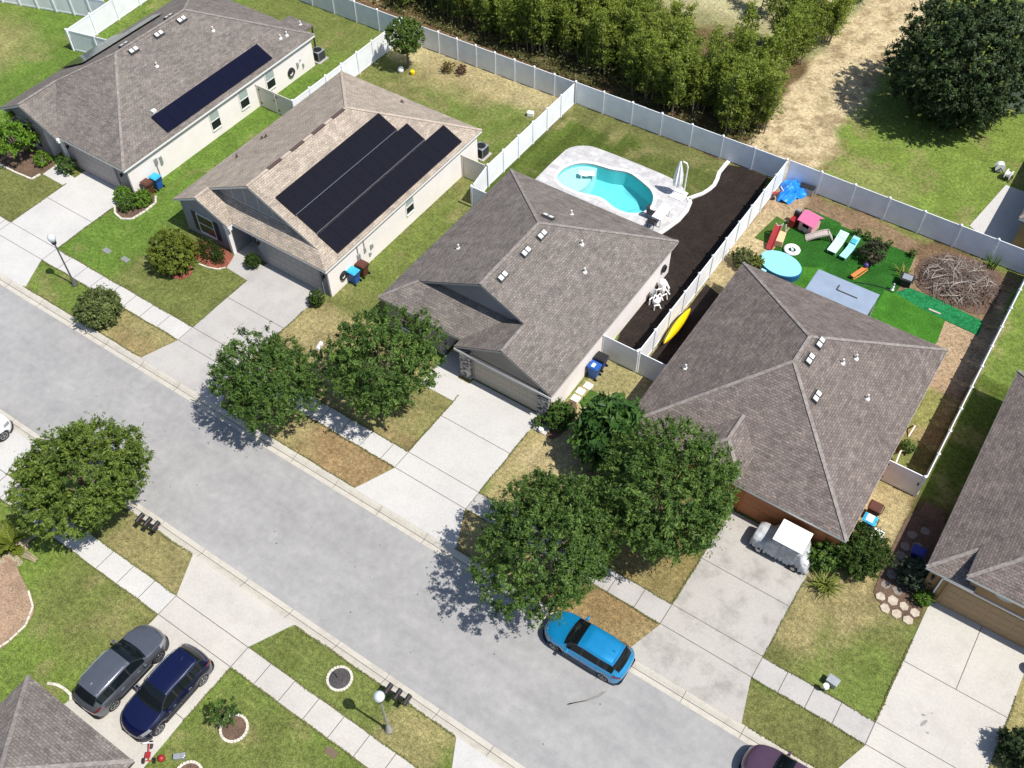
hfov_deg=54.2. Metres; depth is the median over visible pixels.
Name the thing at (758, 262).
shrub
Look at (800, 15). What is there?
sapling
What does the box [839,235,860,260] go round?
sun lounger
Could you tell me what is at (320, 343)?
street lamp
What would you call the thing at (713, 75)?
sapling
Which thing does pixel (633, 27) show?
sapling
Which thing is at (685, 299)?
vinyl fence
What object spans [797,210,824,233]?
playhouse
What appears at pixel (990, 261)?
agave
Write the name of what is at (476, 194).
vinyl fence
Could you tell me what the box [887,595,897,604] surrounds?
stepping stone
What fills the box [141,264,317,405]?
driveway
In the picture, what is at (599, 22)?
sapling
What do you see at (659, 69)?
sapling
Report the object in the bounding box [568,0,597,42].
sapling
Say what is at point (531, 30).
sapling
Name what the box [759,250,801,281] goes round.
play pool
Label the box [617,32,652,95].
sapling
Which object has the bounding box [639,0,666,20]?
sapling
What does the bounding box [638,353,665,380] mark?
fence gate
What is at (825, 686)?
bollard
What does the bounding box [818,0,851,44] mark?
sapling
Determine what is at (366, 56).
vinyl fence
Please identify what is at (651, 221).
patio chair
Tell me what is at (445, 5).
sapling
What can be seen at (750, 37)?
sapling
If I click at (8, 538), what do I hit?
cycad
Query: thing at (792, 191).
tarpaulin
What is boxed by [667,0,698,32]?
sapling
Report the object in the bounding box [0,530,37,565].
dry fronds
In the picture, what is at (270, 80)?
window
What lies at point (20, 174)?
stone edging
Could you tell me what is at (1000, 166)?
chair
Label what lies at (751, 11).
sapling
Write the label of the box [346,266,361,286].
wheelie bin
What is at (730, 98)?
sapling
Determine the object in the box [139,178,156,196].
wheelie bin
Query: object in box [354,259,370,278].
wheelie bin
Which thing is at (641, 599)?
pavement
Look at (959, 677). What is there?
driveway
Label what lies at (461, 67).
shrub
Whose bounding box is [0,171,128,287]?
driveway
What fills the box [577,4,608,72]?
sapling
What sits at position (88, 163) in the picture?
garage door
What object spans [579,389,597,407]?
turf
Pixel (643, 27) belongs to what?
sapling
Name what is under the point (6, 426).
parked car
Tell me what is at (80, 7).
vinyl fence
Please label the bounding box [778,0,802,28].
sapling
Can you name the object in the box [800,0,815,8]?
sapling
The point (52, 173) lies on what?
path
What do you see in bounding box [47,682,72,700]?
stone edging
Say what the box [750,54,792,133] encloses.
sapling
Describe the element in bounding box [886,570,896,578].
stepping stone
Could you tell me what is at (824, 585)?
spider lily
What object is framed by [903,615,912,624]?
stepping stone
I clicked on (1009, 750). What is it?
shrub
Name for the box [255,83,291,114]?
fence gate
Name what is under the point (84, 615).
front lawn
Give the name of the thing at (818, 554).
shrub
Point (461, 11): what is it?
sapling
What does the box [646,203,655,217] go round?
patio chair
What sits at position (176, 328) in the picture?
pavement
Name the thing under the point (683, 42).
sapling
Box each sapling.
[400,0,414,5]
[426,0,438,10]
[435,0,462,21]
[447,0,471,25]
[464,0,494,30]
[473,0,496,35]
[491,0,517,39]
[493,0,529,49]
[512,0,528,39]
[515,0,544,52]
[526,0,556,55]
[539,0,558,44]
[549,0,586,50]
[551,0,575,59]
[565,0,602,54]
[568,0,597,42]
[570,9,593,63]
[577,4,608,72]
[582,4,616,54]
[585,0,622,16]
[587,7,618,77]
[603,0,625,65]
[612,0,646,45]
[612,25,650,79]
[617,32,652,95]
[620,0,657,42]
[621,13,646,71]
[631,24,649,60]
[634,31,670,86]
[635,26,675,102]
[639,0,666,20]
[643,12,663,37]
[646,3,673,48]
[648,48,682,96]
[651,53,692,112]
[660,9,687,39]
[661,14,683,75]
[662,43,696,115]
[664,1,687,36]
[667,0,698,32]
[670,33,704,57]
[673,16,699,54]
[676,23,709,99]
[680,55,715,111]
[683,39,730,115]
[704,21,725,85]
[706,52,725,99]
[707,53,749,121]
[710,66,751,134]
[714,38,744,97]
[720,22,759,54]
[722,44,748,72]
[725,57,744,108]
[730,0,761,49]
[735,52,776,135]
[739,45,781,97]
[741,51,779,124]
[742,23,781,66]
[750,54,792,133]
[760,0,779,17]
[766,12,801,82]
[769,0,801,33]
[776,0,812,78]
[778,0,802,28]
[794,1,819,64]
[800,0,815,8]
[804,0,838,52]
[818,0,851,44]
[820,0,856,27]
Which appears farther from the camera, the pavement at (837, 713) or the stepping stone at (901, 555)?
the stepping stone at (901, 555)
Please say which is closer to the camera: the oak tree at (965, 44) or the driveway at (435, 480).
the driveway at (435, 480)
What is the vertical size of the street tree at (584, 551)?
7.567 m
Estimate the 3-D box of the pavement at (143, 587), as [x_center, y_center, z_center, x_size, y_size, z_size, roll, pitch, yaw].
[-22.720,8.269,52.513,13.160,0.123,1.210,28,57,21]
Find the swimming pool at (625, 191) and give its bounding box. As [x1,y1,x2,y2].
[554,161,656,215]
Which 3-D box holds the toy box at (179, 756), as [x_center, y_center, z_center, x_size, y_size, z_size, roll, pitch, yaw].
[-15.047,16.871,45.296,0.561,0.350,0.250,-5,52,-3]
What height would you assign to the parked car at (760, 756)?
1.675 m
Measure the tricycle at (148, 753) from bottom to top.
0.682 m
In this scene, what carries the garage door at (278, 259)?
in the house at (323, 188)
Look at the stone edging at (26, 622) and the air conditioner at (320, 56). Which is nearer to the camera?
the stone edging at (26, 622)
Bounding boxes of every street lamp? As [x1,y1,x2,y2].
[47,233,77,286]
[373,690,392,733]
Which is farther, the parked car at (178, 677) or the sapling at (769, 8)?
the sapling at (769, 8)
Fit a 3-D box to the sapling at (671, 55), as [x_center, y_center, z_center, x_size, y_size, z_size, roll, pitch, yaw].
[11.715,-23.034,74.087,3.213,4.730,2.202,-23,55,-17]
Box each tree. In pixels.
[0,109,41,158]
[0,411,154,541]
[205,693,241,727]
[206,321,333,440]
[317,299,449,423]
[383,15,425,68]
[459,462,623,632]
[591,411,745,567]
[880,0,1023,131]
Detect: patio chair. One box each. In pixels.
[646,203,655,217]
[647,217,656,227]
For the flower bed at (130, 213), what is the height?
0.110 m
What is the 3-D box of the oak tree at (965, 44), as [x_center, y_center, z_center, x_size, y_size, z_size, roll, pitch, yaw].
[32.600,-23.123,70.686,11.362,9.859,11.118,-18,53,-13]
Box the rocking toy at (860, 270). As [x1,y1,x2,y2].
[849,263,868,279]
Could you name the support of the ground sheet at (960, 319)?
on the lawn at (844, 118)
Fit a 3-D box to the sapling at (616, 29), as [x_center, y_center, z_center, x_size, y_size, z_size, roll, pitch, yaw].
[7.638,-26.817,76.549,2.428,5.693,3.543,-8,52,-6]
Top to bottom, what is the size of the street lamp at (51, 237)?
4.400 m
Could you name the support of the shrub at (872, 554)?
on the lawn at (844, 118)
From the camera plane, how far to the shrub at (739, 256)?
64.10 m
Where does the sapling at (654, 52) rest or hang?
on the lawn at (844, 118)
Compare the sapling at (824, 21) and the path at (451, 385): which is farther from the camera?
the sapling at (824, 21)
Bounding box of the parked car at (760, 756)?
[739,744,807,767]
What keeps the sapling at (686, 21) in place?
on the lawn at (844, 118)
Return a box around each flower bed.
[0,140,53,177]
[0,556,33,648]
[116,194,154,217]
[171,264,192,279]
[193,240,232,267]
[546,400,576,438]
[618,165,766,349]
[651,284,718,364]
[873,502,944,617]
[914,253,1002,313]
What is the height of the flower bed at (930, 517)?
0.110 m
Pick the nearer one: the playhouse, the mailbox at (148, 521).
the mailbox at (148, 521)
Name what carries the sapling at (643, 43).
on the lawn at (844, 118)
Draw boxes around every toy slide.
[765,223,781,249]
[805,229,832,241]
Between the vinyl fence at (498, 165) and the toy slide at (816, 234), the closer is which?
the toy slide at (816, 234)
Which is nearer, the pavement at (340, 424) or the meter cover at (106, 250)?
the pavement at (340, 424)
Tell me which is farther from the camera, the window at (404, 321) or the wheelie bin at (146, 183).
the wheelie bin at (146, 183)
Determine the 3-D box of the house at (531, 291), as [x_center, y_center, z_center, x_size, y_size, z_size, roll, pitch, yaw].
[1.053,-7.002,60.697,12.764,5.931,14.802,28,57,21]
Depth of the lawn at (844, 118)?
67.19 m
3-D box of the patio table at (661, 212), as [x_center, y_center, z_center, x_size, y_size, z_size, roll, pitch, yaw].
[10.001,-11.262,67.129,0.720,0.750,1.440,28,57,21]
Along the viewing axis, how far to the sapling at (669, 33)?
74.37 m
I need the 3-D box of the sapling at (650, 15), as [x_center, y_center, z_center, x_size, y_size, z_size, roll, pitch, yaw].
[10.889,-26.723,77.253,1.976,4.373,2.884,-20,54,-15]
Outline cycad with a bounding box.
[0,516,32,560]
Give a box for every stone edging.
[0,164,40,179]
[0,590,33,646]
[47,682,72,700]
[114,195,156,219]
[199,263,225,269]
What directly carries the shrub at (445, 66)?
on the lawn at (844, 118)
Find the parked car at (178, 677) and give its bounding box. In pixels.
[121,643,213,741]
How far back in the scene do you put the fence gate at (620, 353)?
58.88 m
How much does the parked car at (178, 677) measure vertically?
1.768 m
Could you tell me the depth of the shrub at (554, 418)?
56.05 m
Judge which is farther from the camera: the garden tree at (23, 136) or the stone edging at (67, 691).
the garden tree at (23, 136)
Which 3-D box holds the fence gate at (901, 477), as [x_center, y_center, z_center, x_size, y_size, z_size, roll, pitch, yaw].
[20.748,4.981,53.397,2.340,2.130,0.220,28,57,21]
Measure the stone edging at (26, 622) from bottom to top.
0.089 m
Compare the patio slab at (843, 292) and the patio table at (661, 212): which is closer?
the patio slab at (843, 292)
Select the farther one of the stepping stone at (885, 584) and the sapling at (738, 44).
the sapling at (738, 44)
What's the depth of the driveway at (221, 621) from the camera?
49.29 m
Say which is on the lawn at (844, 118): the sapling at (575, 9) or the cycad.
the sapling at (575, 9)
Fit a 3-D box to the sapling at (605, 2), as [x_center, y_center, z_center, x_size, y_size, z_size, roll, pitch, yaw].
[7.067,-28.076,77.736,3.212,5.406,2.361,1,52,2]
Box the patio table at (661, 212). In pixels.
[652,204,670,227]
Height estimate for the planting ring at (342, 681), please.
0.159 m
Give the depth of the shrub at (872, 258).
64.25 m
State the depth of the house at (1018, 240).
64.67 m
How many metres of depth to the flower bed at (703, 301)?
61.55 m
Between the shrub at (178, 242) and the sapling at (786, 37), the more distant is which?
the sapling at (786, 37)
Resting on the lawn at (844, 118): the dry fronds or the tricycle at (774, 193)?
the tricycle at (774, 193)
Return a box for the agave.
[986,252,1000,270]
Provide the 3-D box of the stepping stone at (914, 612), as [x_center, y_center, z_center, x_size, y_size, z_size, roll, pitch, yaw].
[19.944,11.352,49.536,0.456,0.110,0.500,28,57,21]
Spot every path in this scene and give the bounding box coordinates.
[43,159,73,185]
[227,241,263,279]
[423,348,468,400]
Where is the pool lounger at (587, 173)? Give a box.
[579,170,594,179]
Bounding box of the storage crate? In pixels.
[799,182,815,196]
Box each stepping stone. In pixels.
[570,394,580,402]
[575,387,585,395]
[583,382,592,389]
[876,592,884,600]
[879,603,889,613]
[881,580,890,588]
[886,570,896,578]
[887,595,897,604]
[891,609,901,618]
[892,560,898,568]
[892,586,902,595]
[896,551,904,559]
[899,602,908,609]
[901,542,909,550]
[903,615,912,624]
[907,531,917,538]
[910,608,919,616]
[920,527,929,535]
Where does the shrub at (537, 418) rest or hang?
on the flower bed at (551, 434)
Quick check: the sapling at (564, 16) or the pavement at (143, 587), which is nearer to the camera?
the pavement at (143, 587)
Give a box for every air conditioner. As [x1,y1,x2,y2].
[312,46,328,64]
[477,141,491,161]
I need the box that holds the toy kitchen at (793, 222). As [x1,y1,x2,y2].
[788,208,801,227]
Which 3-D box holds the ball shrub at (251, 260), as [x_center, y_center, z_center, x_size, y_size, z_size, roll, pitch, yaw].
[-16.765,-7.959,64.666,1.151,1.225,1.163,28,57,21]
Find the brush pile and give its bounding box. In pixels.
[916,251,1005,309]
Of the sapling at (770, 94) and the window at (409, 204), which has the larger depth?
the sapling at (770, 94)
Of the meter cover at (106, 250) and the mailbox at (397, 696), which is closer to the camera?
the mailbox at (397, 696)
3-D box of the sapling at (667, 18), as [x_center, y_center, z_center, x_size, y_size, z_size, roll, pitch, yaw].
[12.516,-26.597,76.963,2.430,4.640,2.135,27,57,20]
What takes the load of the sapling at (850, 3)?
on the lawn at (844, 118)
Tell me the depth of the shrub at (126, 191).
68.54 m
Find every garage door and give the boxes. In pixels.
[72,146,119,187]
[265,243,322,292]
[474,361,535,410]
[739,491,824,544]
[937,584,1023,647]
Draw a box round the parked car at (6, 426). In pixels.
[0,413,13,440]
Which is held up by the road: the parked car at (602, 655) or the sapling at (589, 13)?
the parked car at (602, 655)
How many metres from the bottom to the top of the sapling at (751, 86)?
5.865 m
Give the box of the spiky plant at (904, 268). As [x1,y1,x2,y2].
[893,263,911,276]
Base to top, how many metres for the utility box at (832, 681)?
0.500 m
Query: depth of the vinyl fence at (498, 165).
71.68 m
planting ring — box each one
[177,760,202,767]
[219,713,248,742]
[326,665,352,691]
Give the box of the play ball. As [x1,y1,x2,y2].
[158,754,164,761]
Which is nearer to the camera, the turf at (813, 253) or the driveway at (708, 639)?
the driveway at (708, 639)
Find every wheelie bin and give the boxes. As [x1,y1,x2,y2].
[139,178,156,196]
[148,172,164,191]
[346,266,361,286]
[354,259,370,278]
[587,360,602,381]
[594,351,609,372]
[861,512,879,534]
[867,499,884,516]
[910,543,928,560]
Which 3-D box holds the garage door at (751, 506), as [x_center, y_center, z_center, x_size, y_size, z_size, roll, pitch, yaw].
[13.887,7.089,51.673,4.400,2.020,0.032,28,57,21]
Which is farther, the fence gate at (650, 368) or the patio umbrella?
the patio umbrella
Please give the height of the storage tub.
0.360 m
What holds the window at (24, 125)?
in the house at (165, 90)
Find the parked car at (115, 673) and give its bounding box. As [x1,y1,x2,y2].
[72,625,168,718]
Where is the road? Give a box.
[0,285,750,767]
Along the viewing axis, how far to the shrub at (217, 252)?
64.98 m
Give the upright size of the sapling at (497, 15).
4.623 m
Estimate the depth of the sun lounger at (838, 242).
65.50 m
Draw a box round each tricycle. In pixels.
[142,740,155,763]
[771,187,783,199]
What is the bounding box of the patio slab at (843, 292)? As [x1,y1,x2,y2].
[805,269,878,315]
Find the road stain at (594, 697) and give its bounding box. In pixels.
[567,691,605,704]
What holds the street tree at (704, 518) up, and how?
on the lawn at (844, 118)
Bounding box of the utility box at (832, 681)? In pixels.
[825,673,840,689]
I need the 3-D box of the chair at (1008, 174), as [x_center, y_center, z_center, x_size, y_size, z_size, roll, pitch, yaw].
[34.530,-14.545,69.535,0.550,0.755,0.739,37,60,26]
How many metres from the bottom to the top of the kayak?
0.842 m
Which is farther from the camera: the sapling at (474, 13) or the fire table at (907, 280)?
the sapling at (474, 13)
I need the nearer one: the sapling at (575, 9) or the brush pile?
the brush pile
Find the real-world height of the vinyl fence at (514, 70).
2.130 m
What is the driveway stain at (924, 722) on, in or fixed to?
on the driveway at (959, 677)
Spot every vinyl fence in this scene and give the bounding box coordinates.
[1,0,104,15]
[64,0,146,50]
[291,20,399,107]
[300,0,400,31]
[401,17,573,96]
[470,184,485,206]
[473,167,486,190]
[486,84,574,186]
[574,80,788,181]
[636,162,786,371]
[785,160,1023,273]
[917,279,1023,494]
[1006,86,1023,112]
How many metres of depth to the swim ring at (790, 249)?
65.31 m
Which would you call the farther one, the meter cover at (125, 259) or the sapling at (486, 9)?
the sapling at (486, 9)
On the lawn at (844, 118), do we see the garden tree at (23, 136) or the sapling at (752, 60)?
the sapling at (752, 60)
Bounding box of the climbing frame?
[774,223,786,246]
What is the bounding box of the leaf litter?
[359,0,767,148]
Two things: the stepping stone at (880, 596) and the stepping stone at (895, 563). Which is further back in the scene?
the stepping stone at (895, 563)
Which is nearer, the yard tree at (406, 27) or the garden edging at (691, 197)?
the garden edging at (691, 197)
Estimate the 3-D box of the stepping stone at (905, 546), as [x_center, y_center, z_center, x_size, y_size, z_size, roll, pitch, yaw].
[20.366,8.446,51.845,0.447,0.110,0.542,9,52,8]
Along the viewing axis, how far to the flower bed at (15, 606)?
50.31 m
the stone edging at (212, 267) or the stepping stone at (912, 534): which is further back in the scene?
the stone edging at (212, 267)
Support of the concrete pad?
on the lawn at (844, 118)
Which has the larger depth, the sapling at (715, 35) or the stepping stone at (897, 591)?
the sapling at (715, 35)
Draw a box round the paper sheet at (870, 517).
[866,513,874,522]
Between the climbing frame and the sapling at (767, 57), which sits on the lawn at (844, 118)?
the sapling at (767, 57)
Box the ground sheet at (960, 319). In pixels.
[895,288,982,335]
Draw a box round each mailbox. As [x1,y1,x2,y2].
[134,512,160,532]
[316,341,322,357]
[383,682,411,706]
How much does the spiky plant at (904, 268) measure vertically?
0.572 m
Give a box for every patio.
[535,146,687,231]
[970,185,1023,248]
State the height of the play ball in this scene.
0.330 m
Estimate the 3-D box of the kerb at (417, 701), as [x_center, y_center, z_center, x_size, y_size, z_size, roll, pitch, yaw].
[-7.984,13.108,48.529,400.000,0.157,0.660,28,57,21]
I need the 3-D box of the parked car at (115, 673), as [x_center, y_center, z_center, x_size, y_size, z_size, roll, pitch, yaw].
[-18.498,13.305,47.237,2.288,1.785,4.711,28,57,21]
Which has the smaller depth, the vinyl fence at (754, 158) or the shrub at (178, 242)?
the shrub at (178, 242)
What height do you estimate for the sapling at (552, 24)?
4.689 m
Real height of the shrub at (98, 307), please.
2.442 m
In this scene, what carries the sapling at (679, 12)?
on the lawn at (844, 118)
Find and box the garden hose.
[854,282,892,292]
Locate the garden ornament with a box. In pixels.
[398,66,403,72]
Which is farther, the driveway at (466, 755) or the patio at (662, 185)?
the patio at (662, 185)
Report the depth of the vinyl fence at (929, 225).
66.00 m
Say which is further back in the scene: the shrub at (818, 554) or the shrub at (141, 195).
the shrub at (141, 195)
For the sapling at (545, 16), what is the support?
on the lawn at (844, 118)
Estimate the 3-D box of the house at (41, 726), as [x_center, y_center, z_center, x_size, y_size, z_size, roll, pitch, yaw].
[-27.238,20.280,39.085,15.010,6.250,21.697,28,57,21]
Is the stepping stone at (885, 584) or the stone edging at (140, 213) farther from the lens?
the stone edging at (140, 213)
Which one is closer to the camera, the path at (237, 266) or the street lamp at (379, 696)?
the street lamp at (379, 696)
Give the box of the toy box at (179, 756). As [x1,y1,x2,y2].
[173,752,185,760]
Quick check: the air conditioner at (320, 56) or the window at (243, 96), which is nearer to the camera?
the window at (243, 96)
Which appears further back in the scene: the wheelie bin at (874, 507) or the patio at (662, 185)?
the patio at (662, 185)
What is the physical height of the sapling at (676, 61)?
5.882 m
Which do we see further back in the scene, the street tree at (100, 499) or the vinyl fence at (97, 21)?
the vinyl fence at (97, 21)
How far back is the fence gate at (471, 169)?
69.35 m
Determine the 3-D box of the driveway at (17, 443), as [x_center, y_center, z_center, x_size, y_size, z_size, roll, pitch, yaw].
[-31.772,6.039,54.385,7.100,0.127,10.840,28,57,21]
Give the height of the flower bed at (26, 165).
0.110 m
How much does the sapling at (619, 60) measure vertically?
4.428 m
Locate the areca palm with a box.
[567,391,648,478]
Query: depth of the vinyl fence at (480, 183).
68.32 m
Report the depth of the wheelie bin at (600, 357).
58.71 m
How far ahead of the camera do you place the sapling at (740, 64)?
71.56 m
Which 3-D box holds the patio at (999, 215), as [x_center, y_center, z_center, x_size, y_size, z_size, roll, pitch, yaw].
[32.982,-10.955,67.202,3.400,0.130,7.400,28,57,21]
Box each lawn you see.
[0,0,1023,767]
[0,466,455,767]
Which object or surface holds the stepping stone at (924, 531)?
on the lawn at (844, 118)
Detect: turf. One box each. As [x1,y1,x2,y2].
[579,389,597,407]
[755,217,788,242]
[759,267,825,287]
[774,207,914,314]
[870,290,944,343]
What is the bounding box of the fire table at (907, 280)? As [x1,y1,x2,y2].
[899,272,915,287]
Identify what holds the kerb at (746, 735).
on the ground
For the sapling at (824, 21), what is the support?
on the lawn at (844, 118)
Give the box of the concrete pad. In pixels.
[533,419,549,434]
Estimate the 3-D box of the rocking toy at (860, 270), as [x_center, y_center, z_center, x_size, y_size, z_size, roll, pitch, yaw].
[22.207,-7.230,63.879,1.494,0.625,0.390,-31,58,-22]
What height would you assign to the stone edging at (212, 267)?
0.089 m
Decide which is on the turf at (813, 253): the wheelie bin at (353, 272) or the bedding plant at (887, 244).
the bedding plant at (887, 244)
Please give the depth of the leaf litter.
80.00 m
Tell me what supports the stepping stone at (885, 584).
on the lawn at (844, 118)
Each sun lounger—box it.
[827,230,848,254]
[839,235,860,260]
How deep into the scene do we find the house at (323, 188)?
64.61 m
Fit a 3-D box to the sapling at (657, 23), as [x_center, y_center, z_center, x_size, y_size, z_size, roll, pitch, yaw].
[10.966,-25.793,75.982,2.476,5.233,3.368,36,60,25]
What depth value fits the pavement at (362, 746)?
46.64 m
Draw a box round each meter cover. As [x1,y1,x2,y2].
[102,247,111,253]
[120,256,130,262]
[324,746,338,758]
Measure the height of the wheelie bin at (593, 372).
1.062 m
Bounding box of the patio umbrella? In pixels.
[669,161,688,201]
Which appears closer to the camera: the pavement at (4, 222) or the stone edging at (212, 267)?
the stone edging at (212, 267)
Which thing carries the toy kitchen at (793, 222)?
on the turf at (813, 253)
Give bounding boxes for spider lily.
[806,569,848,598]
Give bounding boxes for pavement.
[0,216,10,229]
[0,475,175,613]
[42,249,191,339]
[231,647,414,767]
[249,360,407,466]
[466,493,671,623]
[752,657,875,743]
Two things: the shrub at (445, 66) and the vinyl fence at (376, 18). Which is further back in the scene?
the vinyl fence at (376, 18)
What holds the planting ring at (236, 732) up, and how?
on the front lawn at (84, 615)
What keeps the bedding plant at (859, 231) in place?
on the turf at (813, 253)
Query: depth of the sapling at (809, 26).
76.33 m
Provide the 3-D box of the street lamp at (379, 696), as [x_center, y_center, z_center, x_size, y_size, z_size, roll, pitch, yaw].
[-5.691,14.612,44.441,0.500,4.400,0.492,28,57,21]
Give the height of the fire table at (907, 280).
0.640 m
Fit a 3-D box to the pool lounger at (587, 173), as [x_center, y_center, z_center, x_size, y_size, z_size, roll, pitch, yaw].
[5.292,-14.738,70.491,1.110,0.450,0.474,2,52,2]
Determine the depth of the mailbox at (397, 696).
46.06 m
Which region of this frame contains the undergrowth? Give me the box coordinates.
[373,0,771,144]
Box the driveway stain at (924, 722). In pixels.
[920,712,932,733]
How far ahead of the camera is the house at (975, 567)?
48.66 m
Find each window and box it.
[15,119,38,145]
[195,212,217,239]
[207,107,221,131]
[237,87,250,110]
[264,68,276,90]
[398,309,420,335]
[405,196,414,216]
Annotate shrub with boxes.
[31,150,52,166]
[53,155,76,174]
[71,285,125,329]
[113,182,133,202]
[116,194,137,211]
[133,187,154,207]
[145,226,200,275]
[194,236,225,265]
[244,251,260,268]
[308,287,324,306]
[441,60,455,72]
[455,64,466,74]
[533,414,546,428]
[544,397,577,431]
[729,245,756,267]
[749,251,765,266]
[807,539,846,575]
[829,519,898,581]
[856,237,888,265]
[895,553,931,592]
[897,438,915,453]
[911,589,936,606]
[995,725,1023,767]
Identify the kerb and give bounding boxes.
[0,273,813,767]
[0,409,524,767]
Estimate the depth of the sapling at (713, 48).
72.19 m
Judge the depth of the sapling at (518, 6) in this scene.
78.82 m
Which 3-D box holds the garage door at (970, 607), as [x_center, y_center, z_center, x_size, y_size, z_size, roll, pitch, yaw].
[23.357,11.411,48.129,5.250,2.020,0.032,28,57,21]
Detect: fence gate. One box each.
[68,30,105,52]
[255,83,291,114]
[461,153,484,180]
[601,333,638,372]
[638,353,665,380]
[880,460,927,496]
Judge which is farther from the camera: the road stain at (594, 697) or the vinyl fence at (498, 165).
the vinyl fence at (498, 165)
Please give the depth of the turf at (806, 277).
64.02 m
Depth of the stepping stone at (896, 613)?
49.47 m
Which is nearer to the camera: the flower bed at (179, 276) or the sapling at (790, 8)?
the flower bed at (179, 276)
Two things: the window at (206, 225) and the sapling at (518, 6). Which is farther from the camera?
the sapling at (518, 6)
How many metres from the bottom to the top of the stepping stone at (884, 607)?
0.110 m
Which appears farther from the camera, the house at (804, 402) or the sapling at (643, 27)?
the sapling at (643, 27)
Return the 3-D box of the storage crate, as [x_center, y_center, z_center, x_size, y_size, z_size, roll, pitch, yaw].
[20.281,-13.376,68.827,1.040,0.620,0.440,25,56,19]
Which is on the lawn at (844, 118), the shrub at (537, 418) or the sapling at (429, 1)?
the sapling at (429, 1)
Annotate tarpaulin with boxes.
[776,179,806,203]
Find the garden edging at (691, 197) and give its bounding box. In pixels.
[658,160,729,233]
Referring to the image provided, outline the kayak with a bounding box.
[663,308,690,343]
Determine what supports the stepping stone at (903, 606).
on the lawn at (844, 118)
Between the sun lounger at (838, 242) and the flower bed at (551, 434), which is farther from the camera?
the sun lounger at (838, 242)
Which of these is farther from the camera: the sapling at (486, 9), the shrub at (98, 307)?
the sapling at (486, 9)
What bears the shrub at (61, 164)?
on the lawn at (844, 118)
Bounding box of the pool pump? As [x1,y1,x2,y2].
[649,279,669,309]
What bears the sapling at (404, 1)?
on the lawn at (844, 118)
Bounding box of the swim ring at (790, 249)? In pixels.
[784,243,800,255]
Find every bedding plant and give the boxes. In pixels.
[852,228,862,236]
[863,231,871,240]
[884,239,893,247]
[908,250,917,257]
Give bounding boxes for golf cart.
[750,519,812,574]
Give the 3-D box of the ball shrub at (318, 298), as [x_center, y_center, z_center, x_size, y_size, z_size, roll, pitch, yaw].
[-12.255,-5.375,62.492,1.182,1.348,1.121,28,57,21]
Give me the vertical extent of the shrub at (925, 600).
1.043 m
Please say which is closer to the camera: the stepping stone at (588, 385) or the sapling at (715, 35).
the stepping stone at (588, 385)
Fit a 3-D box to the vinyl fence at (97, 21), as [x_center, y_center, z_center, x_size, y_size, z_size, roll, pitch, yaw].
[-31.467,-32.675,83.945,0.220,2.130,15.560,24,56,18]
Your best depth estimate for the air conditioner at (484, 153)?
71.34 m
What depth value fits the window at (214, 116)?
72.42 m
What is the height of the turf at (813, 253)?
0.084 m
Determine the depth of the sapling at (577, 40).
77.15 m
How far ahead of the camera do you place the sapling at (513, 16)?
77.99 m
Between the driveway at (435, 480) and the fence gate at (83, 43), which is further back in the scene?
the fence gate at (83, 43)
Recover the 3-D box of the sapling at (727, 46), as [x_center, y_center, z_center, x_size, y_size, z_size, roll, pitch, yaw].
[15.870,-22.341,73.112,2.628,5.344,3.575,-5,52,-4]
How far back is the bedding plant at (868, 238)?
65.86 m
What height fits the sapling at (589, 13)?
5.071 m
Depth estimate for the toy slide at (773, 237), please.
65.56 m
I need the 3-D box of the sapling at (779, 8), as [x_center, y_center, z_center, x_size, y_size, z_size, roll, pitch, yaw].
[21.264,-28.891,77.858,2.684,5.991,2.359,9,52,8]
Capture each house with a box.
[0,0,315,195]
[0,675,134,767]
[173,70,481,296]
[378,169,678,416]
[637,262,948,557]
[920,370,1023,647]
[1012,210,1023,248]
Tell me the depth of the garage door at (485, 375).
57.54 m
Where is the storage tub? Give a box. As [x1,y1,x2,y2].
[527,110,533,116]
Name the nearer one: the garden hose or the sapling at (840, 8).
the garden hose
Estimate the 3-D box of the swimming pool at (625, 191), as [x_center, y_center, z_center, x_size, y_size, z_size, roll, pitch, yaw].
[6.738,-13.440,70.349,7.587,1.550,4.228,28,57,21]
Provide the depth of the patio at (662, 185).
70.08 m
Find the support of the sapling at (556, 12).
on the lawn at (844, 118)
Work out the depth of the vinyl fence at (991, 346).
56.80 m
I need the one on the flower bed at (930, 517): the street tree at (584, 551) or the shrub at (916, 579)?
the shrub at (916, 579)
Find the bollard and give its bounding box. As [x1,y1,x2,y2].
[822,683,828,690]
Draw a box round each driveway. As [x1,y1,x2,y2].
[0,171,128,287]
[0,430,39,479]
[64,555,293,767]
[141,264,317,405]
[354,380,536,549]
[452,736,501,767]
[631,511,810,723]
[839,600,1023,767]
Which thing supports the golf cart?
on the driveway at (708, 639)
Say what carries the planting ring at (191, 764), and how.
on the front lawn at (84, 615)
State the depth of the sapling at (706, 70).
72.76 m
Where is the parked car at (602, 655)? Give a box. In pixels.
[543,611,634,684]
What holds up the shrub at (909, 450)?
on the lawn at (844, 118)
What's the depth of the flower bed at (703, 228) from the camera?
66.53 m
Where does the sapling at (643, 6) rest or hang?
on the lawn at (844, 118)

